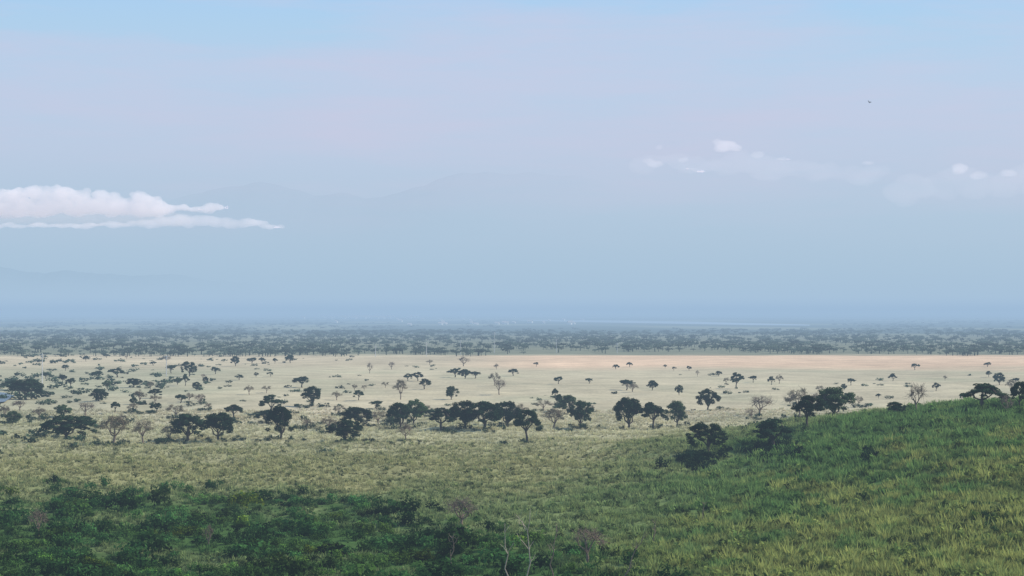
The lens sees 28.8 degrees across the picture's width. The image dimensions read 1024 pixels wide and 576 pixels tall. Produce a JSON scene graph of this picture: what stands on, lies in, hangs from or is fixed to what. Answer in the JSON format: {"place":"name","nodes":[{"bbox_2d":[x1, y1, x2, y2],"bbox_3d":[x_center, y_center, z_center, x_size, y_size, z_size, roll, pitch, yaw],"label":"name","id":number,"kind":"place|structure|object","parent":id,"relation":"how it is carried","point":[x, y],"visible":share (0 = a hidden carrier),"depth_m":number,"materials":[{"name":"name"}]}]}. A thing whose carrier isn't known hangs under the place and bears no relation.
{"place":"outdoors","nodes":[
{"label":"outdoors","id":0,"kind":"place"},
{"bbox_2d":[0,392,13,401],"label":"river","id":1,"kind":"structure","parent":0,"point":[4,399],"depth_m":779.64,"materials":[{"name":"liquid"}]},
{"bbox_2d":[0,311,1023,575],"bbox_3d":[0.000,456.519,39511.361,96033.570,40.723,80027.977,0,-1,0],"label":"ground","id":2,"kind":"structure","parent":0,"point":[574,369],"depth_m":1096.88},
{"bbox_2d":[0,404,9,414],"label":"dry acacia tree","id":3,"kind":"object","parent":2,"relation":"on","point":[3,409],"visible":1,"depth_m":644.25,"materials":[{"name":"grey plant"}]},
{"bbox_2d":[4,411,22,421],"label":"green acacia tree","id":4,"kind":"object","parent":2,"relation":"on","point":[10,415],"visible":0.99,"depth_m":615.50,"materials":[{"name":"green plant"}]},
{"bbox_2d":[11,401,24,410],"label":"bare tree","id":5,"kind":"object","parent":2,"relation":"on","point":[22,402],"visible":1,"depth_m":695.23,"materials":[{"name":"grey plant"}]},
{"bbox_2d":[6,378,43,399],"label":"acacia tree","id":6,"kind":"object","parent":2,"relation":"on","point":[21,384],"visible":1,"depth_m":782.01,"materials":[{"name":"green plant"}]},
{"bbox_2d":[26,508,48,528],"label":"bare tree","id":7,"kind":"object","parent":2,"relation":"on","point":[38,514],"visible":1,"depth_m":305.36,"materials":[{"name":"grey plant"}]},
{"bbox_2d":[31,407,46,415],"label":"dry acacia tree","id":8,"kind":"object","parent":2,"relation":"on","point":[38,410],"visible":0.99,"depth_m":645.48,"materials":[{"name":"grey plant"}]},
{"bbox_2d":[53,404,71,414],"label":"green acacia tree","id":9,"kind":"object","parent":2,"relation":"on","point":[60,409],"visible":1,"depth_m":651.55,"materials":[{"name":"green plant"}]},
{"bbox_2d":[57,375,67,381],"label":"umbrella acacia tree","id":10,"kind":"object","parent":2,"relation":"on","point":[62,377],"visible":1,"depth_m":949.14,"materials":[{"name":"green plant"}]},
{"bbox_2d":[39,414,97,437],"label":"acacia tree","id":11,"kind":"object","parent":2,"relation":"on","point":[65,426],"visible":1,"depth_m":540.60,"materials":[{"name":"green plant"}]},
{"bbox_2d":[65,378,75,385],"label":"umbrella acacia tree","id":12,"kind":"object","parent":2,"relation":"on","point":[70,380],"visible":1,"depth_m":901.32,"materials":[{"name":"green plant"}]},
{"bbox_2d":[75,402,95,414],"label":"bare tree","id":13,"kind":"object","parent":2,"relation":"on","point":[87,407],"visible":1,"depth_m":670.80,"materials":[{"name":"grey plant"}]},
{"bbox_2d":[90,371,103,375],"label":"umbrella acacia tree","id":14,"kind":"object","parent":2,"relation":"on","point":[96,372],"visible":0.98,"depth_m":1014.07,"materials":[{"name":"green plant"}]},
{"bbox_2d":[88,389,108,400],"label":"acacia tree","id":15,"kind":"object","parent":2,"relation":"on","point":[98,392],"visible":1,"depth_m":763.93,"materials":[{"name":"green plant"}]},
{"bbox_2d":[101,380,111,387],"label":"green acacia tree","id":16,"kind":"object","parent":2,"relation":"on","point":[107,383],"visible":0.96,"depth_m":883.11,"materials":[{"name":"green plant"}]},
{"bbox_2d":[96,415,131,443],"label":"dry acacia tree","id":17,"kind":"object","parent":2,"relation":"on","point":[110,419],"visible":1,"depth_m":512.53,"materials":[{"name":"grey plant"}]},
{"bbox_2d":[110,402,120,411],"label":"umbrella acacia tree","id":18,"kind":"object","parent":2,"relation":"on","point":[114,405],"visible":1,"depth_m":679.94,"materials":[{"name":"green plant"}]},
{"bbox_2d":[107,368,124,376],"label":"umbrella acacia tree","id":19,"kind":"object","parent":2,"relation":"on","point":[117,370],"visible":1,"depth_m":1038.81,"materials":[{"name":"green plant"}]},
{"bbox_2d":[125,378,142,386],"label":"acacia tree","id":20,"kind":"object","parent":2,"relation":"on","point":[135,381],"visible":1,"depth_m":900.49,"materials":[{"name":"green plant"}]},
{"bbox_2d":[133,389,146,402],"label":"dry acacia tree","id":21,"kind":"object","parent":2,"relation":"on","point":[139,393],"visible":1,"depth_m":744.52,"materials":[{"name":"brown plant"}]},
{"bbox_2d":[130,420,156,442],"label":"dry acacia tree","id":22,"kind":"object","parent":2,"relation":"on","point":[139,427],"visible":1,"depth_m":532.16,"materials":[{"name":"brown plant"}]},
{"bbox_2d":[147,389,161,397],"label":"umbrella acacia tree","id":23,"kind":"object","parent":2,"relation":"on","point":[155,391],"visible":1,"depth_m":788.86,"materials":[{"name":"green plant"}]},
{"bbox_2d":[149,403,161,411],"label":"umbrella acacia tree","id":24,"kind":"object","parent":2,"relation":"on","point":[158,405],"visible":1,"depth_m":676.15,"materials":[{"name":"green plant"}]},
{"bbox_2d":[158,425,178,436],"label":"dry acacia tree","id":25,"kind":"object","parent":2,"relation":"on","point":[167,431],"visible":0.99,"depth_m":538.10,"materials":[{"name":"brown plant"}]},
{"bbox_2d":[165,403,183,414],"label":"dry acacia tree","id":26,"kind":"object","parent":2,"relation":"on","point":[175,409],"visible":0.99,"depth_m":644.54,"materials":[{"name":"brown plant"}]},
{"bbox_2d":[175,394,187,402],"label":"umbrella acacia tree","id":27,"kind":"object","parent":2,"relation":"on","point":[179,396],"visible":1,"depth_m":752.01,"materials":[{"name":"green plant"}]},
{"bbox_2d":[180,374,189,385],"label":"umbrella acacia tree","id":28,"kind":"object","parent":2,"relation":"on","point":[184,377],"visible":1,"depth_m":919.22,"materials":[{"name":"green plant"}]},
{"bbox_2d":[169,413,204,439],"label":"acacia tree","id":29,"kind":"object","parent":2,"relation":"on","point":[185,419],"visible":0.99,"depth_m":538.76,"materials":[{"name":"green plant"}]},
{"bbox_2d":[180,361,196,375],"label":"acacia tree","id":30,"kind":"object","parent":2,"relation":"on","point":[193,368],"visible":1,"depth_m":1050.92,"materials":[{"name":"green plant"}]},
{"bbox_2d":[192,382,201,390],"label":"umbrella acacia tree","id":31,"kind":"object","parent":2,"relation":"on","point":[196,384],"visible":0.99,"depth_m":864.58,"materials":[{"name":"green plant"}]},
{"bbox_2d":[202,525,213,544],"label":"bare tree","id":32,"kind":"object","parent":2,"relation":"on","point":[209,533],"visible":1,"depth_m":294.59,"materials":[{"name":"grey plant"}]},
{"bbox_2d":[202,412,233,439],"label":"acacia tree","id":33,"kind":"object","parent":2,"relation":"on","point":[217,420],"visible":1,"depth_m":532.15,"materials":[{"name":"green plant"}]},
{"bbox_2d":[224,404,242,416],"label":"umbrella acacia tree","id":34,"kind":"object","parent":2,"relation":"on","point":[233,408],"visible":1,"depth_m":636.64,"materials":[{"name":"green plant"}]},
{"bbox_2d":[230,356,239,365],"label":"acacia tree","id":35,"kind":"object","parent":2,"relation":"on","point":[234,359],"visible":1,"depth_m":1242.25,"materials":[{"name":"green plant"}]},
{"bbox_2d":[255,410,269,419],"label":"acacia tree","id":36,"kind":"object","parent":2,"relation":"on","point":[264,413],"visible":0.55,"depth_m":622.08,"materials":[{"name":"green plant"}]},
{"bbox_2d":[259,394,281,409],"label":"umbrella acacia tree","id":37,"kind":"object","parent":2,"relation":"on","point":[268,399],"visible":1,"depth_m":665.32,"materials":[{"name":"green plant"}]},
{"bbox_2d":[264,405,293,438],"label":"acacia tree","id":38,"kind":"object","parent":2,"relation":"on","point":[284,416],"visible":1,"depth_m":535.28,"materials":[{"name":"green plant"}]},
{"bbox_2d":[285,355,295,362],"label":"acacia tree","id":39,"kind":"object","parent":2,"relation":"on","point":[288,357],"visible":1,"depth_m":1320.33,"materials":[{"name":"green plant"}]},
{"bbox_2d":[292,376,309,387],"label":"umbrella acacia tree","id":40,"kind":"object","parent":2,"relation":"on","point":[303,379],"visible":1,"depth_m":906.66,"materials":[{"name":"green plant"}]},
{"bbox_2d":[300,386,320,402],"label":"acacia tree","id":41,"kind":"object","parent":2,"relation":"on","point":[307,392],"visible":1,"depth_m":723.03,"materials":[{"name":"green plant"}]},
{"bbox_2d":[320,415,339,425],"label":"dry acacia tree","id":42,"kind":"object","parent":2,"relation":"on","point":[326,420],"visible":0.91,"depth_m":572.24,"materials":[{"name":"brown plant"}]},
{"bbox_2d":[332,405,346,411],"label":"dry acacia tree","id":43,"kind":"object","parent":2,"relation":"on","point":[339,407],"visible":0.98,"depth_m":670.24,"materials":[{"name":"brown plant"}]},
{"bbox_2d":[325,419,362,438],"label":"acacia tree","id":44,"kind":"object","parent":2,"relation":"on","point":[343,430],"visible":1,"depth_m":519.61,"materials":[{"name":"green plant"}]},
{"bbox_2d":[339,406,372,422],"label":"acacia tree","id":45,"kind":"object","parent":2,"relation":"on","point":[350,413],"visible":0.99,"depth_m":601.13,"materials":[{"name":"green plant"}]},
{"bbox_2d":[353,390,363,399],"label":"umbrella acacia tree","id":46,"kind":"object","parent":2,"relation":"on","point":[360,392],"visible":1,"depth_m":771.30,"materials":[{"name":"green plant"}]},
{"bbox_2d":[369,401,382,407],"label":"umbrella acacia tree","id":47,"kind":"object","parent":2,"relation":"on","point":[377,402],"visible":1,"depth_m":702.42,"materials":[{"name":"green plant"}]},
{"bbox_2d":[371,410,386,424],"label":"dry acacia tree","id":48,"kind":"object","parent":2,"relation":"on","point":[376,414],"visible":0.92,"depth_m":610.43,"materials":[{"name":"grey plant"}]},
{"bbox_2d":[386,402,412,426],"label":"acacia tree","id":49,"kind":"object","parent":2,"relation":"on","point":[396,412],"visible":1,"depth_m":586.41,"materials":[{"name":"green plant"}]},
{"bbox_2d":[392,379,407,399],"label":"dry acacia tree","id":50,"kind":"object","parent":2,"relation":"on","point":[400,382],"visible":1,"depth_m":777.39,"materials":[{"name":"grey plant"}]},
{"bbox_2d":[396,423,411,439],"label":"bare tree","id":51,"kind":"object","parent":2,"relation":"on","point":[406,426],"visible":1,"depth_m":526.58,"materials":[{"name":"grey plant"}]},
{"bbox_2d":[406,398,428,424],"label":"green acacia tree","id":52,"kind":"object","parent":2,"relation":"on","point":[419,409],"visible":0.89,"depth_m":609.72,"materials":[{"name":"green plant"}]},
{"bbox_2d":[411,372,423,380],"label":"umbrella acacia tree","id":53,"kind":"object","parent":2,"relation":"on","point":[415,375],"visible":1,"depth_m":985.17,"materials":[{"name":"green plant"}]},
{"bbox_2d":[419,378,431,388],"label":"umbrella acacia tree","id":54,"kind":"object","parent":2,"relation":"on","point":[426,381],"visible":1,"depth_m":883.04,"materials":[{"name":"green plant"}]},
{"bbox_2d":[428,407,456,430],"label":"umbrella acacia tree","id":55,"kind":"object","parent":2,"relation":"on","point":[449,415],"visible":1,"depth_m":573.97,"materials":[{"name":"green plant"}]},
{"bbox_2d":[448,534,456,562],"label":"dead sapling","id":56,"kind":"object","parent":2,"relation":"on","point":[453,546],"visible":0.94,"depth_m":264.57,"materials":[{"name":"grey wood"}]},
{"bbox_2d":[446,386,459,399],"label":"green acacia tree","id":57,"kind":"object","parent":2,"relation":"on","point":[450,390],"visible":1,"depth_m":774.85,"materials":[{"name":"green plant"}]},
{"bbox_2d":[446,368,459,376],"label":"umbrella acacia tree","id":58,"kind":"object","parent":2,"relation":"on","point":[454,370],"visible":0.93,"depth_m":1038.17,"materials":[{"name":"green plant"}]},
{"bbox_2d":[442,496,478,525],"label":"bare tree","id":59,"kind":"object","parent":2,"relation":"on","point":[460,508],"visible":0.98,"depth_m":314.37,"materials":[{"name":"grey plant"}]},
{"bbox_2d":[449,400,477,424],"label":"acacia tree","id":60,"kind":"object","parent":2,"relation":"on","point":[457,410],"visible":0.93,"depth_m":576.98,"materials":[{"name":"green plant"}]},
{"bbox_2d":[458,369,471,378],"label":"acacia tree","id":61,"kind":"object","parent":2,"relation":"on","point":[462,372],"visible":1,"depth_m":1020.40,"materials":[{"name":"green plant"}]},
{"bbox_2d":[462,401,502,426],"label":"acacia tree","id":62,"kind":"object","parent":2,"relation":"on","point":[494,413],"visible":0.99,"depth_m":574.57,"materials":[{"name":"green plant"}]},
{"bbox_2d":[0,353,970,453],"bbox_3d":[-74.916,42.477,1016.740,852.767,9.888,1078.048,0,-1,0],"label":"plain shrubs","id":63,"kind":"object","parent":2,"relation":"on","point":[49,401],"visible":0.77,"depth_m":876.30,"materials":[{"name":"green plant"}]},
{"bbox_2d":[488,373,500,384],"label":"dry acacia tree","id":64,"kind":"object","parent":2,"relation":"on","point":[492,375],"visible":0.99,"depth_m":925.58,"materials":[{"name":"grey plant"}]},
{"bbox_2d":[494,379,504,394],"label":"bare tree","id":65,"kind":"object","parent":2,"relation":"on","point":[497,383],"visible":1,"depth_m":822.75,"materials":[{"name":"grey plant"}]},
{"bbox_2d":[488,401,521,425],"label":"acacia tree","id":66,"kind":"object","parent":2,"relation":"on","point":[509,413],"visible":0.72,"depth_m":603.76,"materials":[{"name":"green plant"}]},
{"bbox_2d":[500,526,513,575],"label":"dead sapling","id":67,"kind":"object","parent":2,"relation":"on","point":[507,554],"visible":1,"depth_m":248.51,"materials":[{"name":"grey wood"}]},
{"bbox_2d":[0,399,1022,575],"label":"bush thicket","id":68,"kind":"object","parent":2,"relation":"on","point":[259,539],"visible":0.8,"depth_m":299.50,"materials":[{"name":"green plant"}]},
{"bbox_2d":[0,394,1023,575],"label":"savanna grass","id":69,"kind":"structure","parent":2,"relation":"on","point":[888,528],"depth_m":351.65,"materials":[{"name":"green plant"}]},
{"bbox_2d":[0,328,1023,356],"bbox_3d":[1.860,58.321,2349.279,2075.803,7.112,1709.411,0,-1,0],"label":"distant woodland","id":70,"kind":"object","parent":2,"relation":"on","point":[300,348],"visible":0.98,"depth_m":1967.79,"materials":[{"name":"green plant"}]},
{"bbox_2d":[0,317,1023,335],"bbox_3d":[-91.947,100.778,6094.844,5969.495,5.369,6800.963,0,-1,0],"label":"woodland","id":71,"kind":"object","parent":2,"relation":"on","point":[239,331],"visible":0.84,"depth_m":3881.18,"materials":[{"name":"green plant"}]},
{"bbox_2d":[513,404,528,409],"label":"dry acacia tree","id":72,"kind":"object","parent":2,"relation":"on","point":[521,407],"visible":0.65,"depth_m":647.71,"materials":[{"name":"grey plant"}]},
{"bbox_2d":[515,512,534,575],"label":"dead sapling","id":73,"kind":"object","parent":2,"relation":"on","point":[526,529],"visible":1,"depth_m":246.47,"materials":[{"name":"grey wood"}]},
{"bbox_2d":[513,409,542,441],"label":"umbrella acacia tree","id":74,"kind":"object","parent":2,"relation":"on","point":[521,421],"visible":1,"depth_m":523.66,"materials":[{"name":"green plant"}]},
{"bbox_2d":[534,399,552,408],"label":"dry acacia tree","id":75,"kind":"object","parent":2,"relation":"on","point":[543,406],"visible":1,"depth_m":688.71,"materials":[{"name":"grey plant"}]},
{"bbox_2d":[547,526,559,575],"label":"dead sapling","id":76,"kind":"object","parent":2,"relation":"on","point":[553,552],"visible":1,"depth_m":247.58,"materials":[{"name":"grey wood"}]},
{"bbox_2d":[542,408,565,428],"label":"dry acacia tree","id":77,"kind":"object","parent":2,"relation":"on","point":[557,415],"visible":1,"depth_m":585.49,"materials":[{"name":"grey plant"}]},
{"bbox_2d":[556,394,576,413],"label":"green acacia tree","id":78,"kind":"object","parent":2,"relation":"on","point":[568,399],"visible":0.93,"depth_m":676.74,"materials":[{"name":"green plant"}]},
{"bbox_2d":[567,400,593,427],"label":"acacia tree","id":79,"kind":"object","parent":2,"relation":"on","point":[579,413],"visible":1,"depth_m":584.98,"materials":[{"name":"green plant"}]},
{"bbox_2d":[569,525,612,562],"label":"bare tree","id":80,"kind":"object","parent":2,"relation":"on","point":[590,537],"visible":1,"depth_m":263.36,"materials":[{"name":"grey plant"}]},
{"bbox_2d":[619,379,635,389],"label":"umbrella acacia tree","id":81,"kind":"object","parent":2,"relation":"on","point":[626,382],"visible":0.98,"depth_m":863.99,"materials":[{"name":"green plant"}]},
{"bbox_2d":[612,397,644,427],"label":"acacia tree","id":82,"kind":"object","parent":2,"relation":"on","point":[632,405],"visible":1,"depth_m":590.31,"materials":[{"name":"green plant"}]},
{"bbox_2d":[624,530,647,575],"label":"dead sapling","id":83,"kind":"object","parent":2,"relation":"on","point":[634,552],"visible":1,"depth_m":245.64,"materials":[{"name":"grey wood"}]},
{"bbox_2d":[646,380,658,389],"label":"acacia tree","id":84,"kind":"object","parent":2,"relation":"on","point":[652,384],"visible":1,"depth_m":876.68,"materials":[{"name":"green plant"}]},
{"bbox_2d":[641,402,667,426],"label":"umbrella acacia tree","id":85,"kind":"object","parent":2,"relation":"on","point":[651,408],"visible":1,"depth_m":588.06,"materials":[{"name":"green plant"}]},
{"bbox_2d":[664,400,687,424],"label":"green acacia tree","id":86,"kind":"object","parent":2,"relation":"on","point":[678,408],"visible":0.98,"depth_m":608.82,"materials":[{"name":"green plant"}]},
{"bbox_2d":[674,384,683,392],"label":"acacia tree","id":87,"kind":"object","parent":2,"relation":"on","point":[678,389],"visible":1,"depth_m":811.18,"materials":[{"name":"green plant"}]},
{"bbox_2d":[685,421,727,451],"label":"acacia tree","id":88,"kind":"object","parent":2,"relation":"on","point":[712,436],"visible":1,"depth_m":427.08,"materials":[{"name":"green plant"}]},
{"bbox_2d":[695,388,721,409],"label":"acacia tree","id":89,"kind":"object","parent":2,"relation":"on","point":[708,399],"visible":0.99,"depth_m":701.32,"materials":[{"name":"green plant"}]},
{"bbox_2d":[730,372,744,388],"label":"umbrella acacia tree","id":90,"kind":"object","parent":2,"relation":"on","point":[736,375],"visible":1,"depth_m":888.57,"materials":[{"name":"green plant"}]},
{"bbox_2d":[750,394,774,412],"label":"bare tree","id":91,"kind":"object","parent":2,"relation":"on","point":[761,402],"visible":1,"depth_m":656.86,"materials":[{"name":"grey plant"}]},
{"bbox_2d":[753,418,794,445],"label":"umbrella acacia tree","id":92,"kind":"object","parent":2,"relation":"on","point":[765,431],"visible":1,"depth_m":426.02,"materials":[{"name":"green plant"}]},
{"bbox_2d":[783,385,813,415],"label":"dry acacia tree","id":93,"kind":"object","parent":2,"relation":"on","point":[792,396],"visible":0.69,"depth_m":641.59,"materials":[{"name":"grey plant"}]},
{"bbox_2d":[791,395,825,426],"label":"umbrella acacia tree","id":94,"kind":"object","parent":2,"relation":"on","point":[806,402],"visible":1,"depth_m":446.48,"materials":[{"name":"green plant"}]},
{"bbox_2d":[815,386,856,413],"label":"green acacia tree","id":95,"kind":"object","parent":2,"relation":"on","point":[832,398],"visible":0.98,"depth_m":477.12,"materials":[{"name":"green plant"}]},
{"bbox_2d":[886,401,906,411],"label":"acacia tree","id":96,"kind":"object","parent":2,"relation":"on","point":[895,406],"visible":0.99,"depth_m":438.03,"materials":[{"name":"green plant"}]},
{"bbox_2d":[904,380,927,408],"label":"bare tree","id":97,"kind":"object","parent":2,"relation":"on","point":[918,390],"visible":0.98,"depth_m":443.51,"materials":[{"name":"grey plant"}]},
{"bbox_2d":[960,383,1010,405],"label":"umbrella acacia tree","id":98,"kind":"object","parent":2,"relation":"on","point":[984,389],"visible":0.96,"depth_m":422.09,"materials":[{"name":"green plant"}]},
{"bbox_2d":[992,372,1005,384],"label":"acacia tree","id":99,"kind":"object","parent":2,"relation":"on","point":[996,376],"visible":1,"depth_m":930.83,"materials":[{"name":"green plant"}]},
{"bbox_2d":[1000,395,1014,410],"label":"bare tree","id":100,"kind":"object","parent":2,"relation":"on","point":[1005,400],"visible":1,"depth_m":405.39,"materials":[{"name":"grey plant"}]},
{"bbox_2d":[1005,379,1014,387],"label":"dry acacia tree","id":101,"kind":"object","parent":2,"relation":"on","point":[1010,384],"visible":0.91,"depth_m":847.48,"materials":[{"name":"grey plant"}]},
{"bbox_2d":[1010,381,1023,405],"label":"acacia tree","id":102,"kind":"object","parent":2,"relation":"on","point":[1014,389],"visible":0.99,"depth_m":413.87,"materials":[{"name":"green plant"}]},
{"bbox_2d":[0,0,1023,310],"label":"sky","id":103,"kind":"structure","parent":0,"point":[156,155],"materials":[{"name":"blue"}]},
{"bbox_2d":[522,320,809,325],"bbox_3d":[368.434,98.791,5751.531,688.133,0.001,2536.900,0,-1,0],"label":"lake","id":104,"kind":"structure","parent":0,"point":[669,322],"depth_m":5611.20,"materials":[{"name":"liquid"}]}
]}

